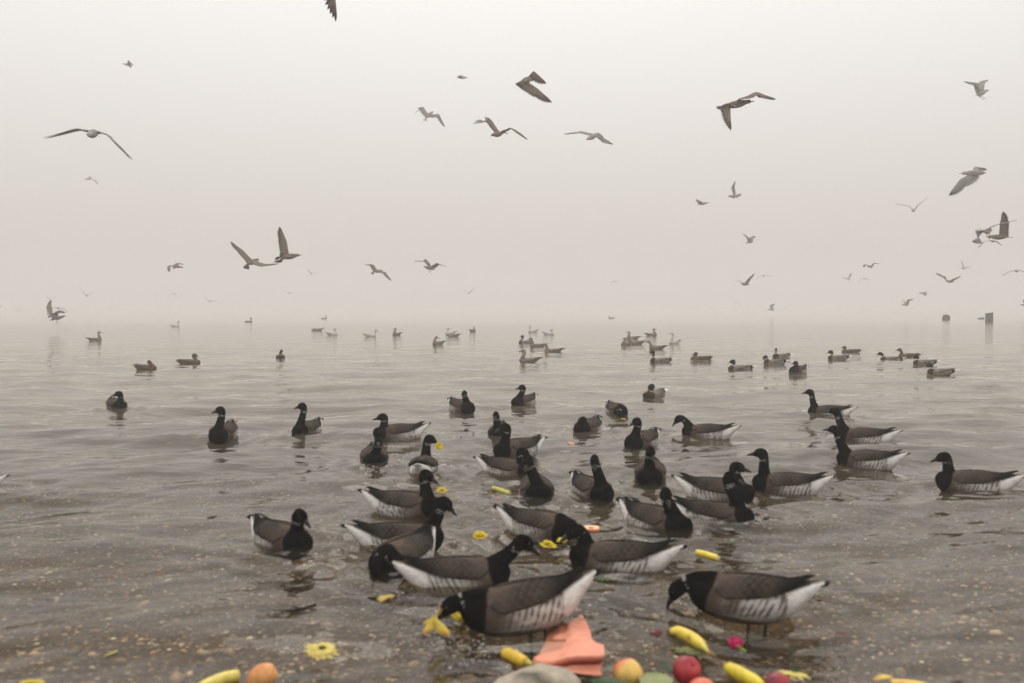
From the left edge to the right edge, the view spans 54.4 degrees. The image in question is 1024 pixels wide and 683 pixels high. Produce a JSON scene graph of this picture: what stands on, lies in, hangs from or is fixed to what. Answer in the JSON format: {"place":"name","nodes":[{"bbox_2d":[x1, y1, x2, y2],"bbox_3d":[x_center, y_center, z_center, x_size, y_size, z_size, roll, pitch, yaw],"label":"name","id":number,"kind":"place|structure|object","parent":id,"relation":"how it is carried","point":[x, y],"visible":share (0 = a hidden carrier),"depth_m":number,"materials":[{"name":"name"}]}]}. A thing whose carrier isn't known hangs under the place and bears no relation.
{"place":"outdoors","nodes":[
{"label":"outdoors","id":0,"kind":"place"},
{"bbox_2d":[46,300,64,322],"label":"flying gull","id":1,"kind":"object","parent":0,"point":[55,316],"visible":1,"depth_m":36.97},
{"bbox_2d":[44,128,130,157],"bbox_3d":[-6.375,-2.979,15.060,1.268,0.502,0.587,1,2,22],"label":"flying gull","id":2,"kind":"object","parent":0,"point":[92,133],"visible":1,"depth_m":15.02,"materials":[{"name":"grey"}]},
{"bbox_2d":[167,263,183,271],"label":"flying gull","id":3,"kind":"object","parent":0,"point":[174,266],"visible":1,"depth_m":49.49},
{"bbox_2d":[231,242,277,269],"bbox_3d":[-6.091,-2.056,23.826,1.308,0.690,0.569,1,2,13],"label":"flying gull","id":4,"kind":"object","parent":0,"point":[246,257],"visible":1,"depth_m":23.71,"materials":[{"name":"grey"}]},
{"bbox_2d":[274,227,299,262],"bbox_3d":[-5.197,-2.169,22.292,0.718,0.784,0.655,2,3,36],"label":"flying gull","id":5,"kind":"object","parent":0,"point":[283,249],"visible":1,"depth_m":22.10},
{"bbox_2d":[325,0,336,21],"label":"flying gull","id":6,"kind":"object","parent":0,"point":[331,4],"visible":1,"depth_m":12.24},
{"bbox_2d":[366,264,390,279],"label":"flying gull","id":7,"kind":"object","parent":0,"point":[373,268],"visible":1,"depth_m":40.19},
{"bbox_2d":[415,107,444,126],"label":"flying gull","id":8,"kind":"object","parent":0,"point":[422,110],"visible":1,"depth_m":32.31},
{"bbox_2d":[419,259,444,271],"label":"flying gull","id":9,"kind":"object","parent":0,"point":[432,267],"visible":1,"depth_m":40.63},
{"bbox_2d":[474,117,526,139],"bbox_3d":[-0.314,-4.814,22.516,1.279,0.524,0.460,-1,2,-18],"label":"flying gull","id":10,"kind":"object","parent":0,"point":[493,127],"visible":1,"depth_m":22.45,"materials":[{"name":"grey"}]},
{"bbox_2d":[0,428,1023,682],"bbox_3d":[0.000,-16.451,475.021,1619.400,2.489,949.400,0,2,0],"label":"lake bed","id":11,"kind":"object","parent":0,"point":[910,620],"visible":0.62,"depth_m":4.99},
{"bbox_2d":[20,679,44,682],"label":"banana piece","id":12,"kind":"object","parent":11,"relation":"on","point":[33,681],"visible":1,"depth_m":2.92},
{"bbox_2d":[199,669,239,682],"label":"banana","id":13,"kind":"object","parent":11,"relation":"on","point":[231,676],"visible":1,"depth_m":2.92,"materials":[{"name":"food"}]},
{"bbox_2d":[246,663,277,682],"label":"apricot","id":14,"kind":"object","parent":11,"relation":"on","point":[264,673],"visible":1,"depth_m":2.93,"materials":[{"name":"orange food"}]},
{"bbox_2d":[494,664,581,682],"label":"shore rock","id":15,"kind":"object","parent":11,"relation":"on","point":[540,673],"visible":1,"depth_m":2.82,"materials":[{"name":"stone"}]},
{"bbox_2d":[0,303,1023,652],"bbox_3d":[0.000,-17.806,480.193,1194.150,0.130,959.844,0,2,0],"label":"water","id":16,"kind":"structure","parent":0,"point":[64,375],"depth_m":16.23,"materials":[{"name":"liquid"}]},
{"bbox_2d":[87,331,101,340],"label":"resting gull","id":17,"kind":"object","parent":16,"relation":"on","point":[99,338],"visible":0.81,"depth_m":29.04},
{"bbox_2d":[105,391,127,408],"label":"brant goose","id":18,"kind":"object","parent":16,"relation":"on","point":[119,402],"visible":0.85,"depth_m":10.28},
{"bbox_2d":[131,360,156,370],"bbox_3d":[-6.174,0.417,16.688,0.475,0.214,0.188,1,2,15],"label":"mallard duck","id":19,"kind":"object","parent":16,"relation":"on","point":[150,366],"visible":0.83,"depth_m":16.60},
{"bbox_2d":[175,354,200,363],"bbox_3d":[-5.946,0.343,18.214,0.475,0.242,0.188,-1,2,-23],"label":"mallard duck","id":20,"kind":"object","parent":16,"relation":"on","point":[194,360],"visible":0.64,"depth_m":18.17},
{"bbox_2d":[208,406,237,445],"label":"brant goose","id":21,"kind":"object","parent":16,"relation":"on","point":[221,433],"visible":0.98,"depth_m":8.12},
{"bbox_2d":[246,508,312,560],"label":"brant goose","id":22,"kind":"object","parent":16,"relation":"on","point":[292,540],"visible":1,"depth_m":4.47},
{"bbox_2d":[276,350,284,357],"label":"mallard duck","id":23,"kind":"object","parent":16,"relation":"on","point":[280,355],"visible":0.77,"depth_m":19.91},
{"bbox_2d":[255,603,316,611],"bbox_3d":[-0.812,0.959,3.574,0.217,0.021,0.033,0,2,-10],"label":"twig","id":24,"kind":"object","parent":16,"relation":"on","point":[305,607],"visible":1,"depth_m":3.57,"materials":[{"name":"brown wood"}]},
{"bbox_2d":[292,403,323,440],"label":"brant goose","id":25,"kind":"object","parent":16,"relation":"on","point":[302,429],"visible":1,"depth_m":8.37},
{"bbox_2d":[303,641,339,660],"bbox_3d":[-0.602,0.973,3.141,0.113,0.024,0.104,3,11,-20],"label":"yellow flower","id":26,"kind":"object","parent":16,"relation":"on","point":[322,650],"visible":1,"depth_m":3.13,"materials":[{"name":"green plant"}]},
{"bbox_2d":[363,329,377,336],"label":"resting gull","id":27,"kind":"object","parent":16,"relation":"on","point":[371,335],"visible":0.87,"depth_m":32.38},
{"bbox_2d":[359,436,388,473],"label":"brant goose","id":28,"kind":"object","parent":16,"relation":"on","point":[375,454],"visible":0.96,"depth_m":6.76},
{"bbox_2d":[377,594,393,601],"bbox_3d":[-0.477,0.959,3.724,0.063,0.015,0.072,-10,-2,30],"label":"petal","id":29,"kind":"object","parent":16,"relation":"on","point":[382,598],"visible":1,"depth_m":3.72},
{"bbox_2d":[358,469,438,522],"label":"brant goose","id":30,"kind":"object","parent":16,"relation":"on","point":[407,505],"visible":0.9,"depth_m":5.26},
{"bbox_2d":[340,496,456,553],"bbox_3d":[-0.521,0.857,4.581,0.539,0.294,0.195,0,2,1],"label":"brant goose","id":31,"kind":"object","parent":16,"relation":"on","point":[369,537],"visible":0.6,"depth_m":4.55},
{"bbox_2d":[373,413,430,445],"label":"brant goose","id":32,"kind":"object","parent":16,"relation":"on","point":[384,430],"visible":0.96,"depth_m":8.18},
{"bbox_2d":[368,523,439,589],"bbox_3d":[-0.466,0.923,4.264,0.208,0.196,0.583,1,2,24],"label":"brant goose","id":33,"kind":"object","parent":16,"relation":"on","point":[419,542],"visible":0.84,"depth_m":4.14},
{"bbox_2d":[407,435,437,482],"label":"brant goose","id":34,"kind":"object","parent":16,"relation":"on","point":[425,459],"visible":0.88,"depth_m":6.47},
{"bbox_2d":[423,608,449,636],"bbox_3d":[-0.251,0.925,3.285,0.089,0.095,0.033,0,2,-8],"label":"banana peel","id":35,"kind":"object","parent":16,"relation":"on","point":[441,628],"visible":1,"depth_m":3.29,"materials":[{"name":"food"}]},
{"bbox_2d":[432,336,445,344],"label":"resting gull","id":36,"kind":"object","parent":16,"relation":"on","point":[435,342],"visible":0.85,"depth_m":26.31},
{"bbox_2d":[450,612,463,621],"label":"yellow flower","id":37,"kind":"object","parent":16,"relation":"on","point":[457,616],"visible":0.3,"depth_m":3.49,"materials":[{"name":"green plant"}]},
{"bbox_2d":[447,390,474,413],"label":"brant goose","id":38,"kind":"object","parent":16,"relation":"on","point":[464,405],"visible":0.94,"depth_m":10.18},
{"bbox_2d":[387,534,539,602],"bbox_3d":[-0.190,0.918,3.958,0.608,0.292,0.199,0,2,-7],"label":"brant goose","id":39,"kind":"object","parent":16,"relation":"on","point":[433,577],"visible":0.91,"depth_m":3.89},
{"bbox_2d":[472,531,487,539],"bbox_3d":[-0.150,0.906,4.681,0.074,0.021,0.072,0,16,0],"label":"yellow flower","id":40,"kind":"object","parent":16,"relation":"on","point":[479,535],"visible":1,"depth_m":4.67,"materials":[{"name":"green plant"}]},
{"bbox_2d":[487,411,510,444],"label":"brant goose","id":41,"kind":"object","parent":16,"relation":"on","point":[494,438],"visible":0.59,"depth_m":8.08},
{"bbox_2d":[491,486,511,495],"bbox_3d":[-0.061,0.880,5.872,0.032,0.028,0.203,-1,3,-31],"label":"banana piece","id":42,"kind":"object","parent":16,"relation":"on","point":[497,489],"visible":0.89,"depth_m":5.86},
{"bbox_2d":[473,447,533,484],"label":"brant goose","id":43,"kind":"object","parent":16,"relation":"on","point":[506,470],"visible":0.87,"depth_m":6.40},
{"bbox_2d":[325,459,696,668],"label":"splash drops","id":44,"kind":"object","parent":16,"relation":"on","point":[382,470],"visible":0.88,"depth_m":3.30,"materials":[{"name":"clear liquid"}]},
{"bbox_2d":[500,647,536,667],"bbox_3d":[0.021,0.985,3.094,0.045,0.044,0.170,-2,3,-36],"label":"banana","id":45,"kind":"object","parent":16,"relation":"on","point":[517,658],"visible":0.92,"depth_m":3.08,"materials":[{"name":"food"}]},
{"bbox_2d":[437,565,600,661],"bbox_3d":[0.035,0.962,3.440,0.603,0.292,0.207,-9,3,-5],"label":"brant goose","id":46,"kind":"object","parent":16,"relation":"on","point":[529,606],"visible":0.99,"depth_m":3.37},
{"bbox_2d":[493,423,547,458],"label":"brant goose","id":47,"kind":"object","parent":16,"relation":"on","point":[506,446],"visible":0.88,"depth_m":7.24},
{"bbox_2d":[511,385,538,405],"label":"brant goose","id":48,"kind":"object","parent":16,"relation":"on","point":[521,398],"visible":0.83,"depth_m":10.77},
{"bbox_2d":[519,335,533,342],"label":"mallard duck","id":49,"kind":"object","parent":16,"relation":"on","point":[524,341],"visible":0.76,"depth_m":27.26},
{"bbox_2d":[519,349,542,362],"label":"resting gull","id":50,"kind":"object","parent":16,"relation":"on","point":[523,359],"visible":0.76,"depth_m":18.50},
{"bbox_2d":[493,503,576,548],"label":"brant goose","id":51,"kind":"object","parent":16,"relation":"on","point":[536,526],"visible":0.78,"depth_m":4.79},
{"bbox_2d":[518,455,554,508],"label":"brant goose","id":52,"kind":"object","parent":16,"relation":"on","point":[536,488],"visible":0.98,"depth_m":5.60},
{"bbox_2d":[527,338,548,346],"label":"resting gull","id":53,"kind":"object","parent":16,"relation":"on","point":[532,344],"visible":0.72,"depth_m":24.84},
{"bbox_2d":[539,540,556,548],"bbox_3d":[0.166,0.913,4.501,0.078,0.023,0.083,17,8,39],"label":"yellow flower","id":54,"kind":"object","parent":16,"relation":"on","point":[548,544],"visible":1,"depth_m":4.49,"materials":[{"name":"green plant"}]},
{"bbox_2d":[542,343,563,351],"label":"resting gull","id":55,"kind":"object","parent":16,"relation":"on","point":[547,349],"visible":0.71,"depth_m":22.14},
{"bbox_2d":[533,615,603,675],"bbox_3d":[0.178,0.974,3.256,0.224,0.068,0.525,0,2,0],"label":"shard","id":56,"kind":"object","parent":16,"relation":"on","point":[575,647],"visible":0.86,"depth_m":3.13,"materials":[{"name":"ceramic"}]},
{"bbox_2d":[573,415,601,439],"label":"brant goose","id":57,"kind":"object","parent":16,"relation":"on","point":[583,427],"visible":0.97,"depth_m":8.48},
{"bbox_2d":[568,454,613,507],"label":"brant goose","id":58,"kind":"object","parent":16,"relation":"on","point":[596,486],"visible":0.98,"depth_m":5.65},
{"bbox_2d":[584,525,599,533],"bbox_3d":[0.387,0.920,4.881,0.088,0.025,0.060,0,10,6],"label":"peach slice","id":59,"kind":"object","parent":16,"relation":"on","point":[593,529],"visible":0.85,"depth_m":4.86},
{"bbox_2d":[585,678,628,682],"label":"leaf","id":60,"kind":"object","parent":16,"relation":"on","point":[602,680],"visible":1,"depth_m":2.90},
{"bbox_2d":[605,400,627,417],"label":"brant goose","id":61,"kind":"object","parent":16,"relation":"on","point":[619,410],"visible":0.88,"depth_m":9.89},
{"bbox_2d":[559,523,687,583],"bbox_3d":[0.470,0.899,4.211,0.543,0.246,0.204,0,2,8],"label":"brant goose","id":62,"kind":"object","parent":16,"relation":"on","point":[647,560],"visible":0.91,"depth_m":4.14},
{"bbox_2d":[621,338,631,345],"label":"resting gull","id":63,"kind":"object","parent":16,"relation":"on","point":[624,343],"visible":0.81,"depth_m":25.70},
{"bbox_2d":[613,658,642,682],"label":"peach","id":64,"kind":"object","parent":16,"relation":"on","point":[629,670],"visible":0.91,"depth_m":2.94,"materials":[{"name":"yellow food"}]},
{"bbox_2d":[627,331,640,338],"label":"resting gull","id":65,"kind":"object","parent":16,"relation":"on","point":[632,337],"visible":0.76,"depth_m":30.21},
{"bbox_2d":[628,338,646,343],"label":"resting gull","id":66,"kind":"object","parent":16,"relation":"on","point":[636,342],"visible":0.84,"depth_m":26.60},
{"bbox_2d":[624,417,661,454],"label":"brant goose","id":67,"kind":"object","parent":16,"relation":"on","point":[637,439],"visible":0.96,"depth_m":7.65},
{"bbox_2d":[634,446,666,490],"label":"brant goose","id":68,"kind":"object","parent":16,"relation":"on","point":[650,470],"visible":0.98,"depth_m":6.14},
{"bbox_2d":[615,487,692,543],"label":"brant goose","id":69,"kind":"object","parent":16,"relation":"on","point":[667,519],"visible":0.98,"depth_m":4.82},
{"bbox_2d":[643,384,668,397],"bbox_3d":[1.714,0.603,11.883,0.191,0.222,0.495,2,3,40],"label":"mallard duck","id":70,"kind":"object","parent":16,"relation":"on","point":[650,392],"visible":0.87,"depth_m":11.73},
{"bbox_2d":[650,629,662,634],"bbox_3d":[0.484,0.977,3.341,0.045,0.010,0.043,-6,5,-10],"label":"petal","id":71,"kind":"object","parent":16,"relation":"on","point":[658,632],"visible":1,"depth_m":3.34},
{"bbox_2d":[645,340,668,348],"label":"resting gull","id":72,"kind":"object","parent":16,"relation":"on","point":[651,346],"visible":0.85,"depth_m":23.79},
{"bbox_2d":[648,350,672,362],"bbox_3d":[2.805,0.303,18.674,0.526,0.286,0.188,0,2,7],"label":"mallard duck","id":73,"kind":"object","parent":16,"relation":"on","point":[653,359],"visible":0.8,"depth_m":18.62},
{"bbox_2d":[659,662,672,672],"bbox_3d":[0.479,1.000,3.046,0.046,0.008,0.108,-1,2,-20],"label":"leaf","id":74,"kind":"object","parent":16,"relation":"on","point":[667,667],"visible":0.67,"depth_m":3.05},
{"bbox_2d":[669,332,681,343],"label":"resting gull","id":75,"kind":"object","parent":16,"relation":"on","point":[671,341],"visible":0.85,"depth_m":26.95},
{"bbox_2d":[672,655,700,682],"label":"nectarine","id":76,"kind":"object","parent":16,"relation":"on","point":[686,669],"visible":0.94,"depth_m":2.97,"materials":[{"name":"red food"}]},
{"bbox_2d":[666,626,712,656],"bbox_3d":[0.597,0.975,3.241,0.064,0.044,0.250,-1,2,-24],"label":"banana","id":77,"kind":"object","parent":16,"relation":"on","point":[691,638],"visible":1,"depth_m":3.26,"materials":[{"name":"food"}]},
{"bbox_2d":[669,646,718,655],"bbox_3d":[0.586,0.998,3.203,0.162,0.009,0.064,1,2,24],"label":"leaf","id":78,"kind":"object","parent":16,"relation":"on","point":[690,650],"visible":0.86,"depth_m":3.21,"materials":[{"name":"plant"}]},
{"bbox_2d":[690,677,712,682],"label":"peach","id":79,"kind":"object","parent":16,"relation":"on","point":[701,680],"visible":1,"depth_m":2.83,"materials":[{"name":"orange food"}]},
{"bbox_2d":[690,352,714,359],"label":"mallard duck","id":80,"kind":"object","parent":16,"relation":"on","point":[695,356],"visible":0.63,"depth_m":19.26},
{"bbox_2d":[672,415,741,444],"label":"brant goose","id":81,"kind":"object","parent":16,"relation":"on","point":[708,433],"visible":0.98,"depth_m":8.22},
{"bbox_2d":[695,549,719,561],"bbox_3d":[0.859,0.938,4.366,0.038,0.030,0.132,-2,3,-35],"label":"banana piece","id":82,"kind":"object","parent":16,"relation":"on","point":[707,555],"visible":1,"depth_m":4.36,"materials":[{"name":"food"}]},
{"bbox_2d":[671,462,754,505],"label":"brant goose","id":83,"kind":"object","parent":16,"relation":"on","point":[701,488],"visible":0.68,"depth_m":5.65},
{"bbox_2d":[673,471,754,534],"bbox_3d":[1.001,0.818,5.090,0.472,0.330,0.192,1,2,25],"label":"brant goose","id":84,"kind":"object","parent":16,"relation":"on","point":[735,508],"visible":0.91,"depth_m":5.00},
{"bbox_2d":[728,636,746,652],"bbox_3d":[0.722,0.977,3.197,0.053,0.032,0.061,0,22,0],"label":"pink flower","id":85,"kind":"object","parent":16,"relation":"on","point":[735,643],"visible":1,"depth_m":3.20,"materials":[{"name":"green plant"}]},
{"bbox_2d":[727,359,755,369],"bbox_3d":[3.809,0.414,16.485,0.496,0.236,0.188,0,2,10],"label":"mallard duck","id":86,"kind":"object","parent":16,"relation":"on","point":[733,366],"visible":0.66,"depth_m":16.44},
{"bbox_2d":[722,661,764,682],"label":"banana","id":87,"kind":"object","parent":16,"relation":"on","point":[737,673],"visible":1,"depth_m":2.94,"materials":[{"name":"food"}]},
{"bbox_2d":[666,570,829,648],"bbox_3d":[0.845,0.956,3.586,0.577,0.266,0.203,1,2,15],"label":"brant goose","id":88,"kind":"object","parent":16,"relation":"on","point":[748,599],"visible":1,"depth_m":3.51},
{"bbox_2d":[762,355,788,363],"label":"mallard duck","id":89,"kind":"object","parent":16,"relation":"on","point":[774,361],"visible":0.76,"depth_m":18.16},
{"bbox_2d":[764,672,790,682],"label":"nectarine","id":90,"kind":"object","parent":16,"relation":"on","point":[776,677],"visible":1,"depth_m":2.86,"materials":[{"name":"red food"}]},
{"bbox_2d":[772,348,792,357],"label":"mallard duck","id":91,"kind":"object","parent":16,"relation":"on","point":[776,355],"visible":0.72,"depth_m":20.18},
{"bbox_2d":[747,448,835,501],"bbox_3d":[1.660,0.796,5.916,0.516,0.313,0.198,1,2,14],"label":"brant goose","id":92,"kind":"object","parent":16,"relation":"on","point":[787,483],"visible":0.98,"depth_m":5.86},
{"bbox_2d":[778,661,810,680],"bbox_3d":[0.838,0.978,2.949,0.093,0.052,0.087,2,3,37],"label":"yellow flower","id":93,"kind":"object","parent":16,"relation":"on","point":[793,673],"visible":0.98,"depth_m":2.94,"materials":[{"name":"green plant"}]},
{"bbox_2d":[789,361,807,372],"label":"brant goose","id":94,"kind":"object","parent":16,"relation":"on","point":[796,368],"visible":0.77,"depth_m":15.75},
{"bbox_2d":[801,389,857,415],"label":"brant goose","id":95,"kind":"object","parent":16,"relation":"on","point":[815,407],"visible":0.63,"depth_m":9.78},
{"bbox_2d":[825,350,850,359],"bbox_3d":[6.458,0.290,19.648,0.519,0.235,0.188,1,2,16],"label":"mallard duck","id":96,"kind":"object","parent":16,"relation":"on","point":[838,357],"visible":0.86,"depth_m":19.59},
{"bbox_2d":[841,346,863,352],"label":"mallard duck","id":97,"kind":"object","parent":16,"relation":"on","point":[845,350],"visible":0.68,"depth_m":22.11},
{"bbox_2d":[824,407,902,449],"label":"brant goose","id":98,"kind":"object","parent":16,"relation":"on","point":[858,435],"visible":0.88,"depth_m":7.92},
{"bbox_2d":[823,425,909,473],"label":"brant goose","id":99,"kind":"object","parent":16,"relation":"on","point":[866,461],"visible":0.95,"depth_m":6.78},
{"bbox_2d":[876,352,905,359],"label":"mallard duck","id":100,"kind":"object","parent":16,"relation":"on","point":[883,357],"visible":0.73,"depth_m":19.10},
{"bbox_2d":[873,674,925,682],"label":"banana peel","id":101,"kind":"object","parent":16,"relation":"on","point":[881,676],"visible":1,"depth_m":2.92,"materials":[{"name":"food"}]},
{"bbox_2d":[896,348,920,356],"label":"mallard duck","id":102,"kind":"object","parent":16,"relation":"on","point":[906,354],"visible":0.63,"depth_m":20.31},
{"bbox_2d":[912,355,940,365],"bbox_3d":[7.512,0.358,18.066,0.514,0.223,0.188,1,2,21],"label":"mallard duck","id":103,"kind":"object","parent":16,"relation":"on","point":[917,361],"visible":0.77,"depth_m":18.01},
{"bbox_2d":[923,363,958,374],"bbox_3d":[6.761,0.451,15.678,0.537,0.227,0.188,1,2,21],"label":"mallard duck","id":104,"kind":"object","parent":16,"relation":"on","point":[940,371],"visible":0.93,"depth_m":15.61},
{"bbox_2d":[930,452,1023,500],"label":"brant goose","id":105,"kind":"object","parent":16,"relation":"on","point":[949,478],"visible":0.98,"depth_m":5.90},
{"bbox_2d":[985,312,992,321],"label":"old piling","id":106,"kind":"object","parent":16,"relation":"in","point":[988,317],"visible":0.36,"depth_m":55.65,"materials":[{"name":"grey wood"}]},
{"bbox_2d":[0,0,1023,302],"label":"sky","id":107,"kind":"structure","parent":0,"point":[238,122],"materials":[{"name":"white"}]},
{"bbox_2d":[515,71,551,102],"bbox_3d":[0.408,-5.322,20.833,0.783,0.701,0.406,-1,2,-17],"label":"flying gull","id":108,"kind":"object","parent":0,"point":[524,84],"visible":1,"depth_m":20.74,"materials":[{"name":"grey"}]},
{"bbox_2d":[564,131,612,144],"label":"flying gull","id":109,"kind":"object","parent":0,"point":[599,136],"visible":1,"depth_m":25.05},
{"bbox_2d":[639,671,672,682],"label":"leaf","id":110,"kind":"object","parent":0,"point":[656,677],"visible":1,"depth_m":2.94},
{"bbox_2d":[728,181,741,198],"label":"flying gull","id":111,"kind":"object","parent":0,"point":[734,195],"visible":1,"depth_m":42.52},
{"bbox_2d":[716,92,775,130],"bbox_3d":[4.045,-3.919,16.971,1.028,0.750,0.583,0,2,0],"label":"flying gull","id":112,"kind":"object","parent":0,"point":[725,109],"visible":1,"depth_m":17.07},
{"bbox_2d":[738,273,754,285],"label":"flying gull","id":113,"kind":"object","parent":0,"point":[747,281],"visible":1,"depth_m":46.26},
{"bbox_2d":[743,234,755,243],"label":"flying gull","id":114,"kind":"object","parent":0,"point":[750,239],"visible":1,"depth_m":55.34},
{"bbox_2d":[936,273,960,282],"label":"flying gull","id":115,"kind":"object","parent":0,"point":[951,280],"visible":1,"depth_m":48.69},
{"bbox_2d":[949,167,990,195],"bbox_3d":[9.894,-3.411,21.212,1.338,0.682,0.461,-2,3,-36],"label":"flying gull","id":116,"kind":"object","parent":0,"point":[971,177],"visible":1,"depth_m":21.12,"materials":[{"name":"grey"}]},
{"bbox_2d":[964,79,987,99],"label":"flying gull","id":117,"kind":"object","parent":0,"point":[979,88],"visible":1,"depth_m":28.06,"materials":[{"name":"grey"}]},
{"bbox_2d":[972,220,1017,243],"bbox_3d":[11.031,-2.528,23.037,1.496,0.609,0.442,-1,2,-24],"label":"flying gull","id":118,"kind":"object","parent":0,"point":[977,240],"visible":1,"depth_m":22.99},
{"bbox_2d":[988,212,1011,239],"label":"flying gull","id":119,"kind":"object","parent":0,"point":[1003,231],"visible":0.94,"depth_m":24.21,"materials":[{"name":"grey"}]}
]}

